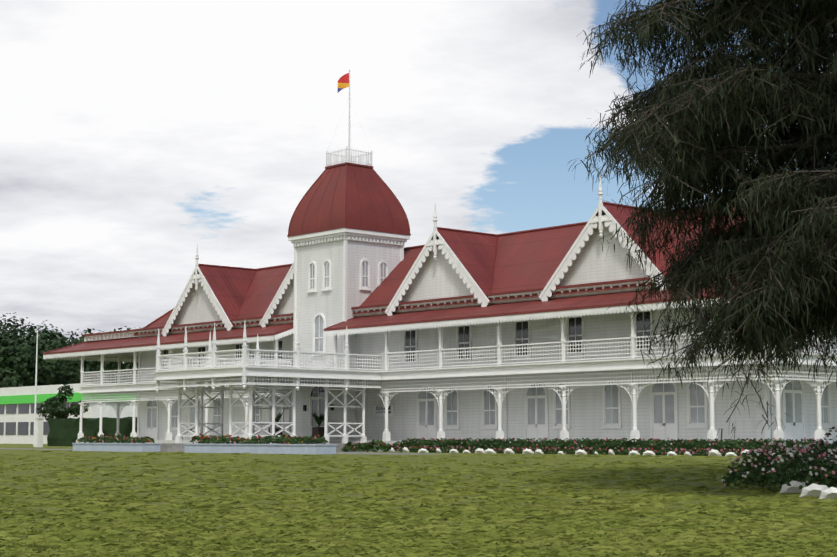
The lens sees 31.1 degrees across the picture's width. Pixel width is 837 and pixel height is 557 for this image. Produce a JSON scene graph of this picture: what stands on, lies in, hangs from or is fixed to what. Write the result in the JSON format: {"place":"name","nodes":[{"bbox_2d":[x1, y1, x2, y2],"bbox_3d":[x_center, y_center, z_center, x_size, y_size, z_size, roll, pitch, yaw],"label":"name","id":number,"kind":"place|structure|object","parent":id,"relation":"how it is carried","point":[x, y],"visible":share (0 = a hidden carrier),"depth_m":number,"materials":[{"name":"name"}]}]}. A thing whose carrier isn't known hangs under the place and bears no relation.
{"place":"outdoors","nodes":[
{"label":"outdoors","id":0,"kind":"place"},
{"bbox_2d":[0,383,137,443],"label":"green building","id":1,"kind":"structure","parent":0,"point":[107,410],"depth_m":174.85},
{"bbox_2d":[0,402,77,434],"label":"green building windows","id":2,"kind":"structure","parent":1,"relation":"in","point":[10,428],"depth_m":177.24,"materials":[{"name":"glass"}]},
{"bbox_2d":[0,392,137,404],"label":"green building band","id":3,"kind":"object","parent":1,"relation":"attached to","point":[27,399],"visible":0.25,"depth_m":173.26,"materials":[{"name":"green paint"}]},
{"bbox_2d":[0,312,141,387],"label":"tree","id":4,"kind":"object","parent":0,"point":[20,348],"depth_m":202.66,"materials":[{"name":"green plant"}]},
{"bbox_2d":[0,448,430,454],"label":"driveway path","id":5,"kind":"structure","parent":0,"point":[336,452],"depth_m":73.80,"materials":[{"name":"grey concrete"}]},
{"bbox_2d":[268,427,323,442],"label":"entrance planters","id":6,"kind":"object","parent":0,"point":[317,431],"visible":0.46,"depth_m":88.67,"materials":[{"name":"brown ceramic"}]},
{"bbox_2d":[0,0,832,362],"label":"sky","id":7,"kind":"structure","parent":0,"point":[136,135],"materials":[{"name":"white"}]},
{"bbox_2d":[0,444,836,556],"bbox_3d":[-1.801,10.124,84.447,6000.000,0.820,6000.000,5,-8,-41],"label":"lawn ground","id":8,"kind":"structure","parent":0,"point":[476,459],"depth_m":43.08,"materials":[{"name":"green plant"}]},
{"bbox_2d":[33,330,44,446],"bbox_3d":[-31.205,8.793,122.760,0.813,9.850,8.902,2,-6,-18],"label":"flagpole","id":9,"kind":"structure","parent":8,"relation":"on","point":[38,433],"depth_m":118.50,"materials":[{"name":"white metal"}]},
{"bbox_2d":[37,384,88,420],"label":"tree","id":10,"kind":"object","parent":8,"relation":"on","point":[55,404],"depth_m":149.97,"materials":[{"name":"green plant"}]},
{"bbox_2d":[72,443,336,453],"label":"planter walls","id":11,"kind":"structure","parent":8,"relation":"on","point":[246,448],"depth_m":76.27,"materials":[{"name":"white concrete"}]},
{"bbox_2d":[78,434,320,443],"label":"orange flowers","id":12,"kind":"object","parent":11,"relation":"on","point":[227,435],"visible":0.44,"depth_m":76.93,"materials":[{"name":"orange plant"}]},
{"bbox_2d":[159,443,374,451],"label":"steps","id":13,"kind":"structure","parent":8,"relation":"on","point":[171,447],"depth_m":83.06,"materials":[{"name":"concrete"}]},
{"bbox_2d":[275,412,324,425],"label":"entrance plant leaves","id":14,"kind":"object","parent":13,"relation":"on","point":[319,419],"visible":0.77,"depth_m":89.23,"materials":[{"name":"green plant"}]},
{"bbox_2d":[43,175,836,440],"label":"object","id":15,"kind":"object","parent":8,"relation":"on","point":[793,430],"visible":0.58,"depth_m":82.38,"materials":[{"name":"white wood"}]},
{"bbox_2d":[326,69,371,166],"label":"flagpole","id":16,"kind":"object","parent":15,"relation":"on","point":[330,163],"visible":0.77,"depth_m":94.12,"materials":[{"name":"white metal"}]},
{"bbox_2d":[338,73,348,91],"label":"flag","id":17,"kind":"object","parent":16,"relation":"attached to","point":[343,81],"visible":0.93,"depth_m":94.80,"materials":[{"name":"fabric"}]},
{"bbox_2d":[47,417,832,456],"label":"hedge rows","id":18,"kind":"object","parent":8,"relation":"on","point":[63,432],"visible":0.42,"depth_m":77.76,"materials":[{"name":"green plant"}]},
{"bbox_2d":[85,426,836,485],"bbox_3d":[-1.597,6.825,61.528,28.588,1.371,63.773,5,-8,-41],"label":"flowers","id":19,"kind":"object","parent":18,"relation":"on","point":[791,455],"depth_m":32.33,"materials":[{"name":"red plant"}]},
{"bbox_2d":[76,440,832,451],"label":"palace plinth","id":20,"kind":"structure","parent":8,"relation":"on","point":[188,441],"depth_m":89.53,"materials":[{"name":"grey concrete"}]},
{"bbox_2d":[77,427,836,490],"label":"flower bed leaves","id":21,"kind":"object","parent":8,"relation":"on","point":[796,464],"visible":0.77,"depth_m":65.04,"materials":[{"name":"green plant"}]},
{"bbox_2d":[391,447,836,498],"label":"clam shells","id":22,"kind":"object","parent":8,"relation":"on","point":[821,491],"visible":0.73,"depth_m":63.22},
{"bbox_2d":[78,376,824,443],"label":"porch columns","id":23,"kind":"structure","parent":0,"point":[712,433],"depth_m":82.06,"materials":[{"name":"white wood"}]},
{"bbox_2d":[66,328,836,393],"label":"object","id":24,"kind":"object","parent":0,"point":[355,380],"visible":0.02,"depth_m":83.03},
{"bbox_2d":[80,310,836,411],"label":"palace fretwork","id":25,"kind":"object","parent":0,"point":[224,362],"visible":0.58,"depth_m":80.32,"materials":[{"name":"white wood"}]},
{"bbox_2d":[140,221,836,441],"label":"palace weatherboard walls","id":26,"kind":"structure","parent":0,"point":[438,277],"depth_m":83.79,"materials":[{"name":"white wood"}]},
{"bbox_2d":[303,404,333,410],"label":"palace wall lamps","id":27,"kind":"object","parent":26,"relation":"attached to","point":[304,408],"visible":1,"depth_m":90.13,"materials":[{"name":"black metal"}]},
{"bbox_2d":[48,206,765,352],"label":"palace roof slopes","id":28,"kind":"structure","parent":26,"relation":"on","point":[529,260],"depth_m":84.71,"materials":[{"name":"red metal"}]},
{"bbox_2d":[43,162,789,357],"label":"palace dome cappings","id":29,"kind":"object","parent":28,"relation":"on","point":[351,196],"visible":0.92,"depth_m":92.22,"materials":[{"name":"red metal"}]},
{"bbox_2d":[147,261,827,427],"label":"window","id":30,"kind":"structure","parent":26,"relation":"in","point":[452,405],"depth_m":78.57,"materials":[{"name":"white glass"}]},
{"bbox_2d":[163,307,826,425],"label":"window","id":31,"kind":"structure","parent":26,"relation":"in","point":[519,336],"depth_m":82.99,"materials":[{"name":"grey glass"}]},
{"bbox_2d":[198,204,795,324],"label":"palace roof cross gables","id":32,"kind":"object","parent":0,"point":[474,254],"visible":0.1,"depth_m":85.60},
{"bbox_2d":[569,0,836,444],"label":"casuarina tree","id":33,"kind":"object","parent":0,"point":[700,181],"depth_m":29.32,"materials":[{"name":"green plant"}]}
]}

